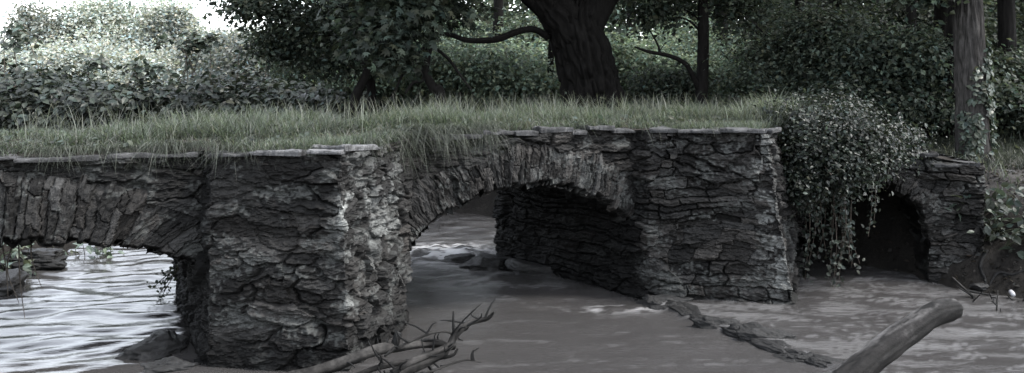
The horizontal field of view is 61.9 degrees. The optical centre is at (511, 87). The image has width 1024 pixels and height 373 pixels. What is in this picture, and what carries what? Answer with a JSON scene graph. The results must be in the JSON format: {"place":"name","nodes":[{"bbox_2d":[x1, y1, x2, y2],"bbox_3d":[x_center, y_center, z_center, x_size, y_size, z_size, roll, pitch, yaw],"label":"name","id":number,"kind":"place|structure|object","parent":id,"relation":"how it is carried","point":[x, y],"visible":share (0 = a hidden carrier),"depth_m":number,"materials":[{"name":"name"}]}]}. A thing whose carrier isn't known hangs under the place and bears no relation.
{"place":"outdoors","nodes":[
{"label":"outdoors","id":0,"kind":"place"},
{"bbox_2d":[0,0,758,48],"label":"sky","id":1,"kind":"structure","parent":0,"point":[8,3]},
{"bbox_2d":[0,213,1023,372],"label":"river water","id":2,"kind":"structure","parent":0,"point":[86,314],"depth_m":7.98,"materials":[{"name":"liquid"}]},
{"bbox_2d":[0,268,28,296],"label":"bank boulder","id":3,"kind":"object","parent":2,"relation":"in","point":[14,276],"visible":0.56,"depth_m":9.29,"materials":[{"name":"stone"}]},
{"bbox_2d":[0,248,68,269],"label":"bank boulder","id":4,"kind":"object","parent":2,"relation":"on","point":[50,258],"visible":0.69,"depth_m":10.35,"materials":[{"name":"stone"}]},
{"bbox_2d":[114,330,189,360],"bbox_3d":[-3.002,2.197,7.146,0.543,0.289,0.674,0,0,0],"label":"wet boulder","id":5,"kind":"object","parent":2,"relation":"in","point":[157,345],"visible":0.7,"depth_m":7.03,"materials":[{"name":"stone"}]},
{"bbox_2d":[140,356,199,372],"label":"wet boulder","id":6,"kind":"object","parent":2,"relation":"in","point":[168,364],"visible":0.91,"depth_m":6.68,"materials":[{"name":"stone"}]},
{"bbox_2d":[287,331,455,372],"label":"driftwood branch","id":7,"kind":"object","parent":2,"relation":"on","point":[338,364],"visible":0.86,"depth_m":6.06,"materials":[{"name":"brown wood"}]},
{"bbox_2d":[377,338,453,372],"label":"driftwood branch","id":8,"kind":"object","parent":2,"relation":"on","point":[423,364],"visible":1,"depth_m":6.00,"materials":[{"name":"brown wood"}]},
{"bbox_2d":[390,298,495,372],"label":"driftwood branch","id":9,"kind":"object","parent":8,"relation":"on","point":[460,330],"visible":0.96,"depth_m":6.21,"materials":[{"name":"brown wood"}]},
{"bbox_2d":[357,338,457,372],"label":"driftwood branch","id":10,"kind":"object","parent":9,"relation":"on","point":[380,366],"visible":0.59,"depth_m":6.00,"materials":[{"name":"brown wood"}]},
{"bbox_2d":[384,303,481,356],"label":"driftwood branch","id":11,"kind":"object","parent":9,"relation":"on","point":[398,346],"visible":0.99,"depth_m":6.14,"materials":[{"name":"brown wood"}]},
{"bbox_2d":[420,348,480,372],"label":"driftwood branch","id":12,"kind":"object","parent":9,"relation":"attached to","point":[449,364],"visible":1,"depth_m":6.08,"materials":[{"name":"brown wood"}]},
{"bbox_2d":[441,253,474,263],"bbox_3d":[-0.599,2.192,10.841,0.586,0.185,0.448,0,0,0],"label":"rubble block","id":13,"kind":"object","parent":2,"relation":"in","point":[460,258],"depth_m":10.71,"materials":[{"name":"stone"}]},
{"bbox_2d":[459,252,510,271],"bbox_3d":[-0.399,2.197,10.595,0.723,0.283,0.707,0,0,25],"label":"rubble block","id":14,"kind":"object","parent":2,"relation":"in","point":[488,262],"depth_m":10.38,"materials":[{"name":"stone"}]},
{"bbox_2d":[504,257,555,275],"bbox_3d":[0.245,2.192,10.270,0.618,0.278,0.854,0,0,-32],"label":"rubble block","id":15,"kind":"object","parent":2,"relation":"in","point":[519,267],"depth_m":10.06,"materials":[{"name":"stone"}]},
{"bbox_2d":[635,294,665,306],"bbox_3d":[1.402,2.195,8.559,0.419,0.240,0.227,0,0,28],"label":"weir stone","id":16,"kind":"object","parent":2,"relation":"in","point":[647,300],"visible":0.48,"depth_m":8.52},
{"bbox_2d":[648,302,685,309],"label":"weir stone","id":17,"kind":"object","parent":2,"relation":"in","point":[657,307],"visible":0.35,"depth_m":8.39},
{"bbox_2d":[653,294,692,301],"bbox_3d":[1.579,2.198,8.714,0.535,0.187,0.340,0,0,23],"label":"toe ledge","id":18,"kind":"object","parent":2,"relation":"in","point":[668,297],"visible":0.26,"depth_m":8.63,"materials":[{"name":"stone"}]},
{"bbox_2d":[665,300,701,315],"bbox_3d":[1.696,2.217,8.245,0.224,0.230,0.616,0,0,-32],"label":"weir stone","id":19,"kind":"object","parent":2,"relation":"in","point":[690,309],"visible":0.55,"depth_m":8.24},
{"bbox_2d":[689,314,718,317],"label":"weir stone","id":20,"kind":"object","parent":2,"relation":"in","point":[696,315],"visible":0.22,"depth_m":8.04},
{"bbox_2d":[690,317,739,328],"bbox_3d":[1.912,2.200,7.801,0.576,0.212,0.261,0,0,22],"label":"weir stone","id":21,"kind":"object","parent":2,"relation":"in","point":[707,323],"visible":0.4,"depth_m":7.77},
{"bbox_2d":[719,326,739,338],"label":"weir stone","id":22,"kind":"object","parent":2,"relation":"in","point":[729,332],"visible":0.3,"depth_m":7.54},
{"bbox_2d":[727,322,763,330],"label":"weir stone","id":23,"kind":"object","parent":2,"relation":"in","point":[733,326],"visible":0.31,"depth_m":7.51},
{"bbox_2d":[736,326,796,341],"bbox_3d":[2.199,2.186,7.391,0.507,0.243,0.183,0,0,23],"label":"weir stone","id":24,"kind":"object","parent":2,"relation":"in","point":[743,334],"visible":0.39,"depth_m":7.37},
{"bbox_2d":[747,337,791,353],"bbox_3d":[2.257,2.199,7.179,0.279,0.143,0.646,0,0,-26],"label":"weir stone","id":25,"kind":"object","parent":2,"relation":"in","point":[776,346],"visible":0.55,"depth_m":7.17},
{"bbox_2d":[772,353,812,363],"bbox_3d":[2.388,2.196,6.882,0.557,0.109,0.222,0,0,13],"label":"weir stone","id":26,"kind":"object","parent":2,"relation":"in","point":[795,358],"visible":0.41,"depth_m":6.88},
{"bbox_2d":[784,348,805,353],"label":"weir stone","id":27,"kind":"object","parent":2,"relation":"in","point":[790,350],"visible":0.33,"depth_m":7.00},
{"bbox_2d":[804,352,843,367],"bbox_3d":[2.487,2.203,6.743,0.212,0.140,0.574,0,0,-26],"label":"weir stone","id":28,"kind":"object","parent":2,"relation":"in","point":[818,360],"visible":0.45,"depth_m":6.74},
{"bbox_2d":[831,298,963,372],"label":"fallen log","id":29,"kind":"object","parent":2,"relation":"in","point":[880,352],"visible":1,"depth_m":5.20,"materials":[{"name":"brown wood"}]},
{"bbox_2d":[992,290,1000,311],"bbox_3d":[4.664,2.084,8.267,0.074,0.251,0.161,0,0,0],"label":"driftwood stick","id":30,"kind":"object","parent":2,"relation":"in","point":[996,303],"visible":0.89,"depth_m":8.24,"materials":[{"name":"brown wood"}]},
{"bbox_2d":[972,291,1023,301],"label":"driftwood stick","id":31,"kind":"object","parent":2,"relation":"on","point":[995,297],"visible":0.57,"depth_m":8.55,"materials":[{"name":"brown wood"}]},
{"bbox_2d":[951,277,996,298],"bbox_3d":[4.815,2.083,8.716,0.616,0.232,0.294,0,0,11],"label":"driftwood stick","id":32,"kind":"object","parent":31,"relation":"on","point":[965,290],"visible":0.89,"depth_m":8.77,"materials":[{"name":"brown wood"}]},
{"bbox_2d":[0,102,1023,298],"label":"ground","id":33,"kind":"structure","parent":0,"point":[867,248],"depth_m":10.37,"materials":[{"name":"soil"}]},
{"bbox_2d":[0,33,18,76],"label":"willow tree","id":34,"kind":"object","parent":33,"relation":"on","point":[2,56],"visible":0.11,"depth_m":45.29,"materials":[{"name":"green plant"}]},
{"bbox_2d":[0,241,35,274],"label":"bank plant","id":35,"kind":"object","parent":33,"relation":"on","point":[26,265],"visible":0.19,"depth_m":9.98,"materials":[{"name":"green plant"}]},
{"bbox_2d":[0,0,88,73],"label":"willow tree","id":36,"kind":"object","parent":33,"relation":"on","point":[40,24],"visible":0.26,"depth_m":40.97,"materials":[{"name":"green plant"}]},
{"bbox_2d":[0,21,94,129],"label":"bramble bush","id":37,"kind":"object","parent":33,"relation":"on","point":[18,78],"visible":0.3,"depth_m":21.06,"materials":[{"name":"green plant"}]},
{"bbox_2d":[0,53,169,132],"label":"bramble bush","id":38,"kind":"object","parent":33,"relation":"on","point":[47,98],"visible":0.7,"depth_m":19.82,"materials":[{"name":"green plant"}]},
{"bbox_2d":[0,22,171,89],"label":"pale bush","id":39,"kind":"object","parent":33,"relation":"on","point":[58,56],"visible":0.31,"depth_m":36.30,"materials":[{"name":"green plant"}]},
{"bbox_2d":[53,241,123,257],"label":"bank plant","id":40,"kind":"object","parent":33,"relation":"on","point":[89,249],"visible":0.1,"depth_m":11.06,"materials":[{"name":"green plant"}]},
{"bbox_2d":[63,246,123,258],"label":"bank plant","id":41,"kind":"object","parent":33,"relation":"on","point":[98,252],"visible":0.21,"depth_m":11.08,"materials":[{"name":"green plant"}]},
{"bbox_2d":[42,0,220,55],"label":"willow tree","id":42,"kind":"object","parent":33,"relation":"on","point":[106,17],"visible":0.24,"depth_m":41.81,"materials":[{"name":"green plant"}]},
{"bbox_2d":[77,55,205,127],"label":"bramble bush","id":43,"kind":"object","parent":33,"relation":"on","point":[160,66],"visible":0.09,"depth_m":21.64,"materials":[{"name":"green plant"}]},
{"bbox_2d":[93,32,225,95],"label":"pale bush","id":44,"kind":"object","parent":33,"relation":"on","point":[154,58],"visible":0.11,"depth_m":34.62,"materials":[{"name":"green plant"}]},
{"bbox_2d":[118,0,215,62],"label":"birch tree","id":45,"kind":"object","parent":33,"relation":"on","point":[169,24],"visible":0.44,"depth_m":39.38,"materials":[{"name":"green plant"}]},
{"bbox_2d":[104,29,285,127],"bbox_3d":[-7.839,0.487,20.992,4.586,3.854,3.526,0,0,0],"label":"bramble bush","id":46,"kind":"object","parent":33,"relation":"on","point":[201,86],"visible":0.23,"depth_m":20.60,"materials":[{"name":"green plant"}]},
{"bbox_2d":[152,18,266,97],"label":"pale bush","id":47,"kind":"object","parent":33,"relation":"on","point":[204,65],"visible":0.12,"depth_m":35.05,"materials":[{"name":"green plant"}]},
{"bbox_2d":[172,27,306,118],"bbox_3d":[-6.407,0.747,21.306,4.976,4.581,3.933,0,0,0],"label":"bramble bush","id":48,"kind":"object","parent":33,"relation":"on","point":[275,83],"visible":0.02,"depth_m":20.81,"materials":[{"name":"green plant"}]},
{"bbox_2d":[183,21,296,98],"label":"pale bush","id":49,"kind":"object","parent":33,"relation":"on","point":[228,48],"visible":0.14,"depth_m":32.48,"materials":[{"name":"green plant"}]},
{"bbox_2d":[220,77,359,122],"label":"bramble bush","id":50,"kind":"object","parent":33,"relation":"on","point":[269,99],"visible":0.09,"depth_m":20.10,"materials":[{"name":"green plant"}]},
{"bbox_2d":[234,0,347,96],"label":"sapling","id":51,"kind":"object","parent":33,"relation":"on","point":[289,75],"visible":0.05,"depth_m":24.22,"materials":[{"name":"green plant"}]},
{"bbox_2d":[171,0,417,121],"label":"hazel tree","id":52,"kind":"object","parent":33,"relation":"on","point":[283,17],"visible":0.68,"depth_m":17.14,"materials":[{"name":"green plant"}]},
{"bbox_2d":[241,0,391,93],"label":"sapling","id":53,"kind":"object","parent":33,"relation":"on","point":[267,72],"depth_m":27.99,"materials":[{"name":"green plant"}]},
{"bbox_2d":[279,85,428,117],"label":"bramble bush","id":54,"kind":"object","parent":33,"relation":"on","point":[381,96],"visible":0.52,"depth_m":19.72,"materials":[{"name":"green plant"}]},
{"bbox_2d":[367,75,375,115],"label":"dark tree","id":55,"kind":"object","parent":33,"relation":"on","point":[371,85],"visible":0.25,"depth_m":18.42,"materials":[{"name":"brown plant"}]},
{"bbox_2d":[304,62,469,103],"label":"bush","id":56,"kind":"object","parent":33,"relation":"on","point":[382,83],"visible":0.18,"depth_m":20.00,"materials":[{"name":"green plant"}]},
{"bbox_2d":[304,0,507,107],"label":"sycamore tree","id":57,"kind":"object","parent":33,"relation":"on","point":[380,33],"visible":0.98,"depth_m":14.37,"materials":[{"name":"green plant"}]},
{"bbox_2d":[381,35,542,105],"bbox_3d":[-1.109,-0.427,20.049,4.431,1.932,4.134,0,0,28],"label":"bush","id":58,"kind":"object","parent":33,"relation":"on","point":[442,67],"visible":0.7,"depth_m":18.99,"materials":[{"name":"green plant"}]},
{"bbox_2d":[417,6,514,51],"bbox_3d":[-2.170,-1.385,29.737,5.288,3.738,5.218,0,0,26],"label":"sapling","id":59,"kind":"object","parent":33,"relation":"on","point":[464,32],"visible":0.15,"depth_m":28.60,"materials":[{"name":"green plant"}]},
{"bbox_2d":[0,116,985,371],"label":"stone bridge","id":60,"kind":"structure","parent":33,"relation":"on","point":[286,260],"depth_m":7.85,"materials":[{"name":"stone"}]},
{"bbox_2d":[2,245,42,317],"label":"hanging twig","id":61,"kind":"object","parent":60,"relation":"hanging from","point":[7,272],"visible":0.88,"depth_m":6.78,"materials":[{"name":"brown plant"}]},
{"bbox_2d":[147,264,178,297],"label":"hanging sprig","id":62,"kind":"object","parent":60,"relation":"hanging from","point":[167,278],"visible":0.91,"depth_m":8.98,"materials":[{"name":"green plant"}]},
{"bbox_2d":[0,90,777,195],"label":"grass","id":63,"kind":"structure","parent":60,"relation":"on","point":[246,132],"depth_m":8.17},
{"bbox_2d":[707,85,889,135],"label":"shoulder grass","id":64,"kind":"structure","parent":60,"relation":"on","point":[757,110],"depth_m":9.68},
{"bbox_2d":[744,79,947,286],"bbox_3d":[3.628,1.069,9.528,2.320,2.330,1.886,0,0,-40],"label":"ivy bush","id":65,"kind":"object","parent":60,"relation":"attached to","point":[850,150],"visible":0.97,"depth_m":9.05,"materials":[{"name":"green plant"}]},
{"bbox_2d":[493,0,502,44],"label":"tree trunk","id":66,"kind":"object","parent":33,"relation":"on","point":[498,4],"visible":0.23,"depth_m":27.87,"materials":[{"name":"brown plant"}]},
{"bbox_2d":[443,27,554,97],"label":"bush","id":67,"kind":"object","parent":33,"relation":"on","point":[524,46],"visible":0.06,"depth_m":22.79,"materials":[{"name":"green plant"}]},
{"bbox_2d":[456,5,548,50],"bbox_3d":[0.467,-1.197,28.329,5.176,3.363,4.971,0,0,38],"label":"sapling","id":68,"kind":"object","parent":33,"relation":"on","point":[524,22],"visible":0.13,"depth_m":27.06,"materials":[{"name":"green plant"}]},
{"bbox_2d":[447,38,561,104],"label":"bush","id":69,"kind":"object","parent":33,"relation":"on","point":[542,80],"visible":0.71,"depth_m":18.66,"materials":[{"name":"green plant"}]},
{"bbox_2d":[2,89,1019,147],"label":"undergrowth","id":70,"kind":"object","parent":33,"relation":"on","point":[601,97],"visible":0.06,"depth_m":17.09,"materials":[{"name":"green plant"}]},
{"bbox_2d":[433,0,625,110],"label":"oak tree","id":71,"kind":"object","parent":33,"relation":"on","point":[573,32],"visible":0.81,"depth_m":15.60,"materials":[{"name":"brown plant"}]},
{"bbox_2d":[546,41,553,103],"bbox_3d":[1.030,-3.242,18.946,6.375,7.627,5.294,0,0,36],"label":"dark tree","id":72,"kind":"object","parent":33,"relation":"on","point":[550,55],"visible":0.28,"depth_m":18.94,"materials":[{"name":"brown plant"}]},
{"bbox_2d":[311,0,816,54],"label":"distant woods","id":73,"kind":"object","parent":33,"relation":"on","point":[523,8],"visible":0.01,"depth_m":42.76,"materials":[{"name":"green plant"}]},
{"bbox_2d":[626,0,635,40],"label":"tree trunk","id":74,"kind":"object","parent":33,"relation":"on","point":[631,24],"visible":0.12,"depth_m":30.87,"materials":[{"name":"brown plant"}]},
{"bbox_2d":[604,21,726,101],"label":"bush","id":75,"kind":"object","parent":33,"relation":"on","point":[631,55],"visible":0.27,"depth_m":19.48,"materials":[{"name":"green plant"}]},
{"bbox_2d":[613,51,738,105],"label":"bush","id":76,"kind":"object","parent":33,"relation":"on","point":[664,82],"visible":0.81,"depth_m":17.41,"materials":[{"name":"green plant"}]},
{"bbox_2d":[627,20,733,100],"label":"bush","id":77,"kind":"object","parent":33,"relation":"on","point":[681,47],"visible":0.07,"depth_m":21.54,"materials":[{"name":"green plant"}]},
{"bbox_2d":[618,5,753,47],"bbox_3d":[5.495,-1.156,28.182,5.307,3.469,4.771,0,0,0],"label":"sapling","id":78,"kind":"object","parent":33,"relation":"on","point":[689,31],"visible":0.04,"depth_m":27.77,"materials":[{"name":"green plant"}]},
{"bbox_2d":[637,25,746,97],"bbox_3d":[4.940,-0.620,24.081,5.381,2.244,4.466,0,0,-26],"label":"sapling","id":79,"kind":"object","parent":33,"relation":"on","point":[695,43],"visible":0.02,"depth_m":23.75,"materials":[{"name":"green plant"}]},
{"bbox_2d":[672,39,735,101],"bbox_3d":[5.398,-0.422,23.446,5.214,1.898,4.437,0,0,-35],"label":"sapling","id":80,"kind":"object","parent":33,"relation":"on","point":[711,51],"depth_m":22.66,"materials":[{"name":"green plant"}]},
{"bbox_2d":[389,85,1023,216],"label":"bank grass","id":81,"kind":"structure","parent":33,"relation":"on","point":[996,163],"depth_m":14.55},
{"bbox_2d":[610,0,804,105],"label":"slim tree","id":82,"kind":"object","parent":33,"relation":"on","point":[650,12],"visible":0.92,"depth_m":16.51,"materials":[{"name":"green plant"}]},
{"bbox_2d":[715,3,727,40],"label":"tree trunk","id":83,"kind":"object","parent":33,"relation":"on","point":[723,26],"visible":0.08,"depth_m":26.83,"materials":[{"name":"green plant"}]},
{"bbox_2d":[685,10,766,44],"bbox_3d":[8.123,-1.264,29.567,6.327,3.714,4.593,0,0,0],"label":"sapling","id":84,"kind":"object","parent":33,"relation":"on","point":[731,30],"visible":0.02,"depth_m":29.31,"materials":[{"name":"green plant"}]},
{"bbox_2d":[670,29,813,103],"bbox_3d":[5.504,-0.500,19.922,3.808,2.142,3.824,0,0,42],"label":"bush","id":85,"kind":"object","parent":33,"relation":"on","point":[745,88],"visible":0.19,"depth_m":19.42,"materials":[{"name":"green plant"}]},
{"bbox_2d":[729,0,850,46],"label":"sapling","id":86,"kind":"object","parent":33,"relation":"on","point":[784,3],"visible":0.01,"depth_m":27.75,"materials":[{"name":"green plant"}]},
{"bbox_2d":[685,0,911,107],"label":"bush","id":87,"kind":"object","parent":33,"relation":"on","point":[803,22],"visible":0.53,"depth_m":14.97,"materials":[{"name":"green plant"}]},
{"bbox_2d":[795,0,806,100],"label":"dark tree","id":88,"kind":"object","parent":33,"relation":"on","point":[796,2],"visible":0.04,"depth_m":17.43,"materials":[{"name":"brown plant"}]},
{"bbox_2d":[728,0,896,46],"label":"sapling","id":89,"kind":"object","parent":33,"relation":"on","point":[878,8],"visible":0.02,"depth_m":22.88,"materials":[{"name":"green plant"}]},
{"bbox_2d":[754,12,948,124],"bbox_3d":[5.848,-0.343,14.527,3.242,1.890,3.795,0,0,0],"label":"bush","id":90,"kind":"object","parent":33,"relation":"on","point":[825,74],"visible":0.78,"depth_m":13.67,"materials":[{"name":"green plant"}]},
{"bbox_2d":[821,0,892,19],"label":"tree trunk","id":91,"kind":"object","parent":33,"relation":"on","point":[839,3],"visible":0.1,"depth_m":21.84,"materials":[{"name":"brown plant"}]},
{"bbox_2d":[862,8,905,32],"bbox_3d":[8.935,-0.871,24.172,5.046,2.881,5.296,0,0,-31],"label":"sapling","id":92,"kind":"object","parent":33,"relation":"on","point":[887,24],"visible":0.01,"depth_m":23.33,"materials":[{"name":"green plant"}]},
{"bbox_2d":[906,0,916,32],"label":"dark tree","id":93,"kind":"object","parent":33,"relation":"on","point":[910,15],"visible":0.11,"depth_m":16.93,"materials":[{"name":"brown plant"}]},
{"bbox_2d":[812,15,1014,122],"bbox_3d":[6.519,-0.201,13.745,2.782,1.874,2.495,0,0,0],"label":"bush","id":94,"kind":"object","parent":33,"relation":"on","point":[933,59],"visible":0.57,"depth_m":13.19,"materials":[{"name":"green plant"}]},
{"bbox_2d":[854,0,991,34],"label":"sapling","id":95,"kind":"object","parent":33,"relation":"on","point":[899,14],"visible":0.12,"depth_m":23.85,"materials":[{"name":"green plant"}]},
{"bbox_2d":[856,71,1003,138],"bbox_3d":[6.322,0.215,13.313,2.322,1.342,2.168,0,0,0],"label":"bush","id":96,"kind":"object","parent":33,"relation":"on","point":[939,103],"visible":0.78,"depth_m":12.98,"materials":[{"name":"green plant"}]},
{"bbox_2d":[879,0,993,162],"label":"straight tree","id":97,"kind":"object","parent":33,"relation":"on","point":[968,22],"visible":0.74,"depth_m":11.85,"materials":[{"name":"brown plant"}]},
{"bbox_2d":[955,39,999,162],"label":"climbing ivy","id":98,"kind":"object","parent":97,"relation":"attached to","point":[990,105],"visible":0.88,"depth_m":11.78,"materials":[{"name":"green plant"}]},
{"bbox_2d":[854,162,1023,292],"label":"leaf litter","id":99,"kind":"object","parent":33,"relation":"on","point":[977,253],"visible":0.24,"depth_m":10.08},
{"bbox_2d":[933,0,947,44],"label":"tree trunk","id":100,"kind":"object","parent":33,"relation":"on","point":[939,14],"visible":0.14,"depth_m":20.84,"materials":[{"name":"brown plant"}]},
{"bbox_2d":[942,1,954,138],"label":"dark tree","id":101,"kind":"object","parent":33,"relation":"on","point":[949,31],"visible":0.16,"depth_m":13.14,"materials":[{"name":"brown plant"}]},
{"bbox_2d":[901,0,1023,58],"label":"sapling","id":102,"kind":"object","parent":33,"relation":"on","point":[991,28],"visible":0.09,"depth_m":23.09,"materials":[{"name":"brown plant"}]},
{"bbox_2d":[968,283,988,289],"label":"bank stone","id":103,"kind":"object","parent":33,"relation":"on","point":[980,286],"visible":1,"depth_m":8.96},
{"bbox_2d":[978,249,988,292],"bbox_3d":[5.015,1.977,9.090,0.095,0.448,0.500,0,0,31],"label":"tree root","id":104,"kind":"object","parent":33,"relation":"on","point":[980,264],"visible":0.88,"depth_m":9.17,"materials":[{"name":"brown wood"}]},
{"bbox_2d":[945,180,1023,240],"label":"dock plant","id":105,"kind":"object","parent":33,"relation":"on","point":[998,203],"visible":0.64,"depth_m":9.27,"materials":[{"name":"green plant"}]},
{"bbox_2d":[983,200,1000,234],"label":"dock plant","id":106,"kind":"object","parent":33,"relation":"on","point":[986,220],"visible":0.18,"depth_m":9.43,"materials":[{"name":"green plant"}]},
{"bbox_2d":[986,38,1023,116],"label":"bush","id":107,"kind":"object","parent":33,"relation":"on","point":[1009,63],"visible":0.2,"depth_m":14.10,"materials":[{"name":"green plant"}]},
{"bbox_2d":[989,66,1023,134],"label":"bush","id":108,"kind":"object","parent":33,"relation":"on","point":[1008,102],"visible":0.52,"depth_m":13.05,"materials":[{"name":"green plant"}]},
{"bbox_2d":[989,268,1023,284],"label":"tree root","id":109,"kind":"object","parent":33,"relation":"on","point":[1006,273],"visible":1,"depth_m":8.96,"materials":[{"name":"brown wood"}]},
{"bbox_2d":[997,0,1016,58],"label":"dark tree","id":110,"kind":"object","parent":33,"relation":"on","point":[1006,17],"visible":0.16,"depth_m":15.89,"materials":[{"name":"brown plant"}]},
{"bbox_2d":[990,217,1023,258],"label":"dock plant","id":111,"kind":"object","parent":33,"relation":"on","point":[1017,239],"visible":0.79,"depth_m":9.07,"materials":[{"name":"green plant"}]},
{"bbox_2d":[1017,19,1023,51],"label":"sapling","id":112,"kind":"object","parent":33,"relation":"on","point":[1019,31],"visible":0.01,"depth_m":29.11,"materials":[{"name":"green plant"}]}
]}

